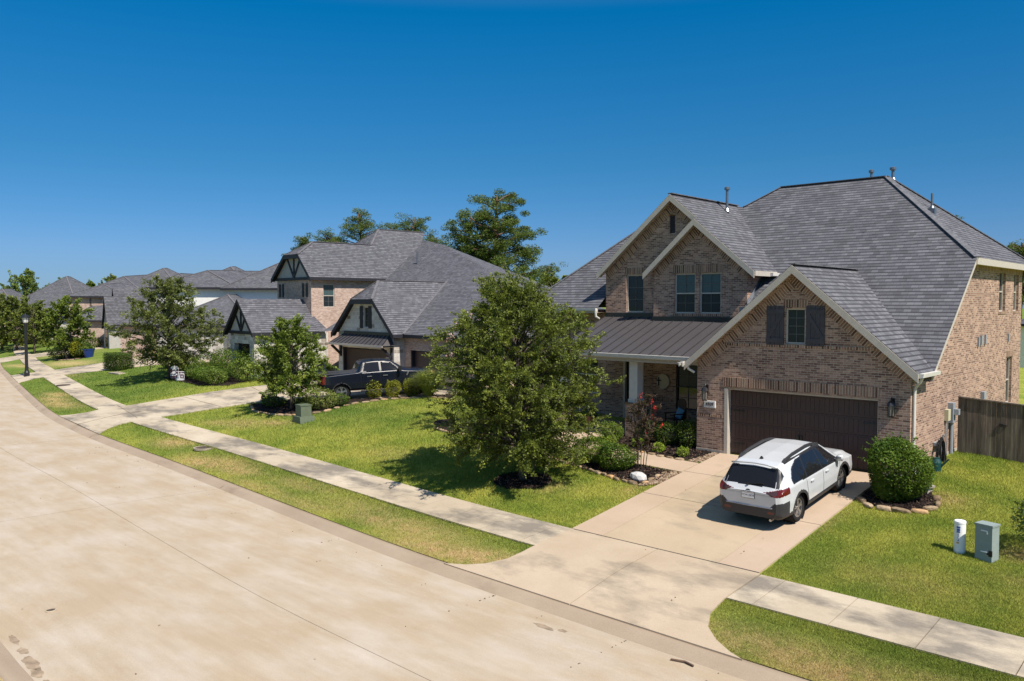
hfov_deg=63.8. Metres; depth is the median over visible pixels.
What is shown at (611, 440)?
bedding plant
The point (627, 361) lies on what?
front door
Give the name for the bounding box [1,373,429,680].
road joints
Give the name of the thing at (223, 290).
brick house
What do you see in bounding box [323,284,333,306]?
window
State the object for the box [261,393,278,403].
shrub
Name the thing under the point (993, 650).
sidewalk
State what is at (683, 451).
bedding plant
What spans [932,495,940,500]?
edging stone
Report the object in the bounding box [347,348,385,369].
garage door
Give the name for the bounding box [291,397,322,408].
shrub
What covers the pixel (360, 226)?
pine tree
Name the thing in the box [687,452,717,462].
river pebbles
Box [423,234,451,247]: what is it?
pine tree
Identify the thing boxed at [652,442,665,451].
bedding plant
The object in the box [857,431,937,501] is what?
shrub
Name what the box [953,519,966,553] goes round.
cable pedestal
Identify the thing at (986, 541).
utility pedestal
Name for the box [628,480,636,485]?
edging stone
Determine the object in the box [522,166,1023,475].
brick house
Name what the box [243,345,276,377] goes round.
shrub
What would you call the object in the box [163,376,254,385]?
mulch
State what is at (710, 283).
window
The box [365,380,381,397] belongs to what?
globe shrub
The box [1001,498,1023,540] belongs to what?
shrub
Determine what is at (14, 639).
road stain
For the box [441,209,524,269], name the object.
pine tree
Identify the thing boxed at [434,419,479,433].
mulch
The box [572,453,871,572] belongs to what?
driveway band
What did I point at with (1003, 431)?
wooden fence
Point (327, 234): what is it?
pine tree
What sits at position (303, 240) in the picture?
pine tree
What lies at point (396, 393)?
globe shrub
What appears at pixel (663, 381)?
round sign
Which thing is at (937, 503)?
edging stone
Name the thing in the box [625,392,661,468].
crepe myrtle
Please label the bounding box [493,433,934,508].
mulch chips
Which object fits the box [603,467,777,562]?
driveway
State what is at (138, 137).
sky
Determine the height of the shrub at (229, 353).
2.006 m
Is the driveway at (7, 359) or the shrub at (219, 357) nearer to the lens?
the shrub at (219, 357)
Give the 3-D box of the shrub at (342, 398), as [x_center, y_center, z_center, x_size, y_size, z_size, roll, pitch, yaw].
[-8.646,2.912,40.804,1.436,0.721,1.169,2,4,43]
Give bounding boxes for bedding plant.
[604,435,616,443]
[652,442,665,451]
[676,446,688,456]
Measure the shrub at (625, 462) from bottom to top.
0.974 m
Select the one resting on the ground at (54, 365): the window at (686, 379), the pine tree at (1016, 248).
the pine tree at (1016, 248)
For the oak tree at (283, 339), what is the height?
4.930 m
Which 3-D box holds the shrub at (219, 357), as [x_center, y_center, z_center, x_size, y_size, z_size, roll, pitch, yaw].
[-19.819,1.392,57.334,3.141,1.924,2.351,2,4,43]
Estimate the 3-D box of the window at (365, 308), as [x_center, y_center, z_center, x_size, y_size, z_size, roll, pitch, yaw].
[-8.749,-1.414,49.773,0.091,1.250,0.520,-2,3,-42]
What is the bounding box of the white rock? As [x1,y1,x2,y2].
[630,471,646,481]
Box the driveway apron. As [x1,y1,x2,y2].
[444,529,759,660]
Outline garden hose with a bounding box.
[933,434,946,462]
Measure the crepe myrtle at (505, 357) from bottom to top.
4.899 m
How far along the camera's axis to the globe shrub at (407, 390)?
42.35 m
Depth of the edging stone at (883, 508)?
21.13 m
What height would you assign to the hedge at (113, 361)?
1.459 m
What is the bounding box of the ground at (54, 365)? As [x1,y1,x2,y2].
[0,307,1023,680]
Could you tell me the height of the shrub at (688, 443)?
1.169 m
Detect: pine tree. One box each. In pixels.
[281,232,312,256]
[312,227,334,241]
[326,208,389,242]
[385,223,401,229]
[395,212,439,242]
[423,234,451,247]
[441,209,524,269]
[445,188,547,283]
[528,261,567,281]
[1006,239,1023,318]
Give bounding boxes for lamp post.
[20,313,29,376]
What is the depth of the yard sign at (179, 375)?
55.37 m
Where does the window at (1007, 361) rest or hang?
in the brick house at (877, 305)
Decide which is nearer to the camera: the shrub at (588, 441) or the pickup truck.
the shrub at (588, 441)
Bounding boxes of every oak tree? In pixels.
[0,292,20,349]
[0,294,53,349]
[5,300,53,353]
[32,295,96,357]
[102,274,226,377]
[239,313,339,409]
[422,263,626,479]
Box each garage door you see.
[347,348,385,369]
[415,351,439,388]
[730,390,877,471]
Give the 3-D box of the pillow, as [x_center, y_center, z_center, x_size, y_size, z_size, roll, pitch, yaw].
[6.377,2.776,31.299,0.201,0.541,0.546,-1,3,-16]
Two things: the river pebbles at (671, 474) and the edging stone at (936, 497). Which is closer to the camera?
the edging stone at (936, 497)
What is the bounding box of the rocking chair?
[664,398,686,431]
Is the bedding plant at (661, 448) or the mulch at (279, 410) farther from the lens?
the mulch at (279, 410)
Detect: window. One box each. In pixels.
[105,330,107,347]
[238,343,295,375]
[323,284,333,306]
[364,307,367,326]
[575,359,597,392]
[627,275,643,311]
[675,273,694,312]
[677,364,696,410]
[700,273,720,313]
[786,308,805,343]
[999,273,1002,311]
[1005,357,1008,401]
[1013,275,1015,310]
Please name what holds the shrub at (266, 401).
on the mulch at (279, 410)
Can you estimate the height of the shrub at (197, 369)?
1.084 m
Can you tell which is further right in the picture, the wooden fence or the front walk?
the wooden fence
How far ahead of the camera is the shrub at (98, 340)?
93.36 m
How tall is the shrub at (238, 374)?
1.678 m
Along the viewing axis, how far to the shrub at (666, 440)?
28.75 m
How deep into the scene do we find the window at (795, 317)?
25.54 m
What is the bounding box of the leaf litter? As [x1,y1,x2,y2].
[40,447,744,674]
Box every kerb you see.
[0,363,808,680]
[0,641,33,680]
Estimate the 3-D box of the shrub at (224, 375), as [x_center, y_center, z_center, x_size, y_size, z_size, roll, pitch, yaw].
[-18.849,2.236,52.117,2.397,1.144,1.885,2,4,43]
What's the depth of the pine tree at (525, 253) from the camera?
88.32 m
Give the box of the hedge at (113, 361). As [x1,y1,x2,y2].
[102,352,134,370]
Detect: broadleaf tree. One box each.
[0,268,49,295]
[86,280,95,286]
[98,273,116,284]
[541,271,567,286]
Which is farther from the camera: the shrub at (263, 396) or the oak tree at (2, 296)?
the oak tree at (2, 296)
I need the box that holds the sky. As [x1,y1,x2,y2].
[0,0,1023,307]
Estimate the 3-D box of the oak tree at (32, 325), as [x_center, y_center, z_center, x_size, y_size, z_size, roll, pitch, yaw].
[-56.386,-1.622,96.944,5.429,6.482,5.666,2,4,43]
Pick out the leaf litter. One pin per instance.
(381, 565)
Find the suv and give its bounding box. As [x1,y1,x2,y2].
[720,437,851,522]
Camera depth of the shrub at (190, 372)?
54.16 m
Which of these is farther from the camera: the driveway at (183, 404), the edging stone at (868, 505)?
the driveway at (183, 404)
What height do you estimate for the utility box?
0.840 m
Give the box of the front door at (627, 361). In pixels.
[627,361,628,401]
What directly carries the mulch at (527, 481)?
on the ground at (54, 365)
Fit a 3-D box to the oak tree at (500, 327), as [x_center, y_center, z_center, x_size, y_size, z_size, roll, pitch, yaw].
[0.155,1.022,26.268,6.303,7.030,6.637,2,4,43]
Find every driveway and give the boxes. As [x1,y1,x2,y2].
[0,347,103,362]
[11,357,226,383]
[59,381,457,434]
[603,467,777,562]
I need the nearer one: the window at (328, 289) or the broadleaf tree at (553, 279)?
the window at (328, 289)
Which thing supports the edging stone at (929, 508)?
on the ground at (54, 365)
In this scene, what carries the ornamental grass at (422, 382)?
on the mulch at (279, 410)
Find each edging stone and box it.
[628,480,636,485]
[856,496,866,502]
[862,502,873,507]
[876,505,891,511]
[891,507,910,513]
[911,508,928,513]
[923,506,937,510]
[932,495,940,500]
[935,500,940,506]
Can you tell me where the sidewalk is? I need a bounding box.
[13,344,1023,677]
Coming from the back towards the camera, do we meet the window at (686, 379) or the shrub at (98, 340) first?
the shrub at (98, 340)
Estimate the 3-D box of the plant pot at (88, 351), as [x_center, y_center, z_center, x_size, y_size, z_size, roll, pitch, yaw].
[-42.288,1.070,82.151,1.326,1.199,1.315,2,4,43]
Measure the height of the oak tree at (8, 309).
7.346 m
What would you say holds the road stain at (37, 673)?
on the road
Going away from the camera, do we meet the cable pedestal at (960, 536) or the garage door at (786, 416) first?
the cable pedestal at (960, 536)
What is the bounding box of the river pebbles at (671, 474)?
[637,470,680,485]
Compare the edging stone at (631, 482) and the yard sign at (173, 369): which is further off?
the yard sign at (173, 369)
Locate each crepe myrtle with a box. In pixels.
[432,311,508,425]
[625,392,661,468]
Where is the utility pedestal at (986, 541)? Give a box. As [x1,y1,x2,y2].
[974,520,1000,562]
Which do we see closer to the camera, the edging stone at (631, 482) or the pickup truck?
the edging stone at (631, 482)
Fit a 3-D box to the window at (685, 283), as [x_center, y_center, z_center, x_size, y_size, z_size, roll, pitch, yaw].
[6.771,-1.831,32.011,0.910,1.540,0.070,2,4,43]
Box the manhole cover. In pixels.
[193,445,213,450]
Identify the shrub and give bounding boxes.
[46,346,70,358]
[68,340,83,357]
[69,340,90,356]
[85,336,103,346]
[180,358,210,371]
[184,364,208,377]
[187,365,215,379]
[192,350,220,366]
[192,366,223,381]
[195,366,229,383]
[209,348,230,367]
[210,344,244,373]
[213,348,249,377]
[226,356,261,380]
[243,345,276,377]
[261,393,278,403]
[261,396,286,406]
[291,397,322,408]
[302,386,338,408]
[326,392,349,405]
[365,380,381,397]
[384,379,401,396]
[401,377,420,396]
[572,434,612,462]
[594,440,640,470]
[599,420,623,439]
[635,419,665,441]
[651,413,683,445]
[674,417,696,447]
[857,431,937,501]
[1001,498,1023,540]
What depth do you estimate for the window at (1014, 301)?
32.53 m
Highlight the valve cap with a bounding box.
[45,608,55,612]
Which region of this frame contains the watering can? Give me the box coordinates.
[928,457,948,471]
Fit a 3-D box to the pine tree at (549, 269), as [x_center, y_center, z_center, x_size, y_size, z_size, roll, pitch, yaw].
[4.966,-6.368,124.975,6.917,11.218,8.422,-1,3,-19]
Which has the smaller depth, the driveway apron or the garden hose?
the driveway apron
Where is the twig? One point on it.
(684, 661)
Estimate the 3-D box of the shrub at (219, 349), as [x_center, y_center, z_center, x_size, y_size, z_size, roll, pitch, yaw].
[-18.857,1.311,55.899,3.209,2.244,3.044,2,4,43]
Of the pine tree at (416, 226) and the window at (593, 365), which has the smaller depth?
the window at (593, 365)
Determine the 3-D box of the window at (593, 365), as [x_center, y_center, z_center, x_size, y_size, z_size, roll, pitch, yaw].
[3.307,1.474,36.201,1.300,1.600,0.070,2,4,43]
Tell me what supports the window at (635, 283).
in the brick house at (877, 305)
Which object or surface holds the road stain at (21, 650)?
on the road
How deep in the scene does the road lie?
18.02 m
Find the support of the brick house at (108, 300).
on the ground at (54, 365)
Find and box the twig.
[670,658,693,666]
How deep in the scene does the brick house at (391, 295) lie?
55.19 m
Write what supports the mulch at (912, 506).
on the ground at (54, 365)
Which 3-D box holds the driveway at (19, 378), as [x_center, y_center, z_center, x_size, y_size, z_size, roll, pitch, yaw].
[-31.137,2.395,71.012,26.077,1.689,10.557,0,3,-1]
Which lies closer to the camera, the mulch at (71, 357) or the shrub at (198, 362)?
the shrub at (198, 362)
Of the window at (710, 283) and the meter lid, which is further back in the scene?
the meter lid
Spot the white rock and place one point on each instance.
(638, 476)
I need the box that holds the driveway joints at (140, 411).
[77,386,260,424]
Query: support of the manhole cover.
on the ground at (54, 365)
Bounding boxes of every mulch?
[56,356,85,359]
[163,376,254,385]
[252,394,511,414]
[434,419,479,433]
[493,472,551,488]
[553,445,666,483]
[600,435,711,460]
[862,479,934,509]
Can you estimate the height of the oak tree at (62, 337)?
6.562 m
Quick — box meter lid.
[108,372,124,374]
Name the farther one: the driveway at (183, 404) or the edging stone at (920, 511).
the driveway at (183, 404)
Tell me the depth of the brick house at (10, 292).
140.91 m
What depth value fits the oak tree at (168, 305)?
56.54 m
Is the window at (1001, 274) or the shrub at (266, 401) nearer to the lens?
the window at (1001, 274)
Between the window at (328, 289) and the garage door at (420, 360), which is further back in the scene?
the window at (328, 289)
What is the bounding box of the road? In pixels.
[0,373,745,680]
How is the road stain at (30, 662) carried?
on the road
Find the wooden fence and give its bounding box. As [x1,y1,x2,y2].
[957,396,1023,462]
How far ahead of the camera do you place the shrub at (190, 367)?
55.38 m
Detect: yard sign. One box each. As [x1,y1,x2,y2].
[170,366,178,379]
[176,371,184,379]
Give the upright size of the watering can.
0.413 m
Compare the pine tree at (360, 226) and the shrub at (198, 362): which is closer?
the shrub at (198, 362)
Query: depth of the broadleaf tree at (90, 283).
149.55 m
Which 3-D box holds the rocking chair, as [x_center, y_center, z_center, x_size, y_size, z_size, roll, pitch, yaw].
[6.220,2.813,31.237,1.006,1.209,0.690,-1,3,-22]
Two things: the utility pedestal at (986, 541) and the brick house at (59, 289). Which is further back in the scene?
the brick house at (59, 289)
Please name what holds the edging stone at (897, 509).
on the ground at (54, 365)
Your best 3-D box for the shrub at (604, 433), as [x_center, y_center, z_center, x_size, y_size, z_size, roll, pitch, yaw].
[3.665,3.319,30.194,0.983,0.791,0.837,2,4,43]
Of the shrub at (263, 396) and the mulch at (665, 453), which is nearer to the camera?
the mulch at (665, 453)
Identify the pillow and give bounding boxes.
[675,406,684,420]
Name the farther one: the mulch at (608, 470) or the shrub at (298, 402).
the shrub at (298, 402)
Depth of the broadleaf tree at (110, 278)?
139.19 m
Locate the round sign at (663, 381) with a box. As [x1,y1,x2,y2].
[656,374,669,388]
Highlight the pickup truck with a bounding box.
[316,358,431,400]
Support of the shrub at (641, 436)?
on the ground at (54, 365)
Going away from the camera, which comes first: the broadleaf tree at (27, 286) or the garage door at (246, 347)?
the garage door at (246, 347)
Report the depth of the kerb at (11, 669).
14.47 m
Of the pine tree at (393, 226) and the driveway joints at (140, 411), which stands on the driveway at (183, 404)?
the driveway joints at (140, 411)
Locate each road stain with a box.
[9,635,19,644]
[17,647,28,653]
[21,656,40,669]
[30,668,43,677]
[534,623,552,630]
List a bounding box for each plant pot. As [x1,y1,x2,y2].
[82,346,94,356]
[579,405,597,426]
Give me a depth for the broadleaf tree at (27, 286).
148.65 m
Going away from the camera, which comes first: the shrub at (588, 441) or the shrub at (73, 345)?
the shrub at (588, 441)
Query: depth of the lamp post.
69.66 m
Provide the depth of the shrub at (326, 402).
40.26 m
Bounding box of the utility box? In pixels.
[292,403,314,423]
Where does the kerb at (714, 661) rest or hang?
on the road
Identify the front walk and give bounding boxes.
[555,430,698,471]
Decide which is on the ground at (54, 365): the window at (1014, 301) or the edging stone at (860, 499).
the edging stone at (860, 499)
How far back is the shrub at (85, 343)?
82.79 m
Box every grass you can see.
[404,367,447,396]
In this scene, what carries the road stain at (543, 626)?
on the road
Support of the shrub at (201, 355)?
on the mulch at (229, 382)
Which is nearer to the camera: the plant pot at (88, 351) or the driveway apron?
the driveway apron
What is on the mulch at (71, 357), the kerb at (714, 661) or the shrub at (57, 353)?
the shrub at (57, 353)
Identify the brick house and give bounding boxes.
[0,289,22,301]
[3,276,90,338]
[63,268,190,348]
[115,263,278,359]
[223,229,603,390]
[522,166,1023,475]
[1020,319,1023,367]

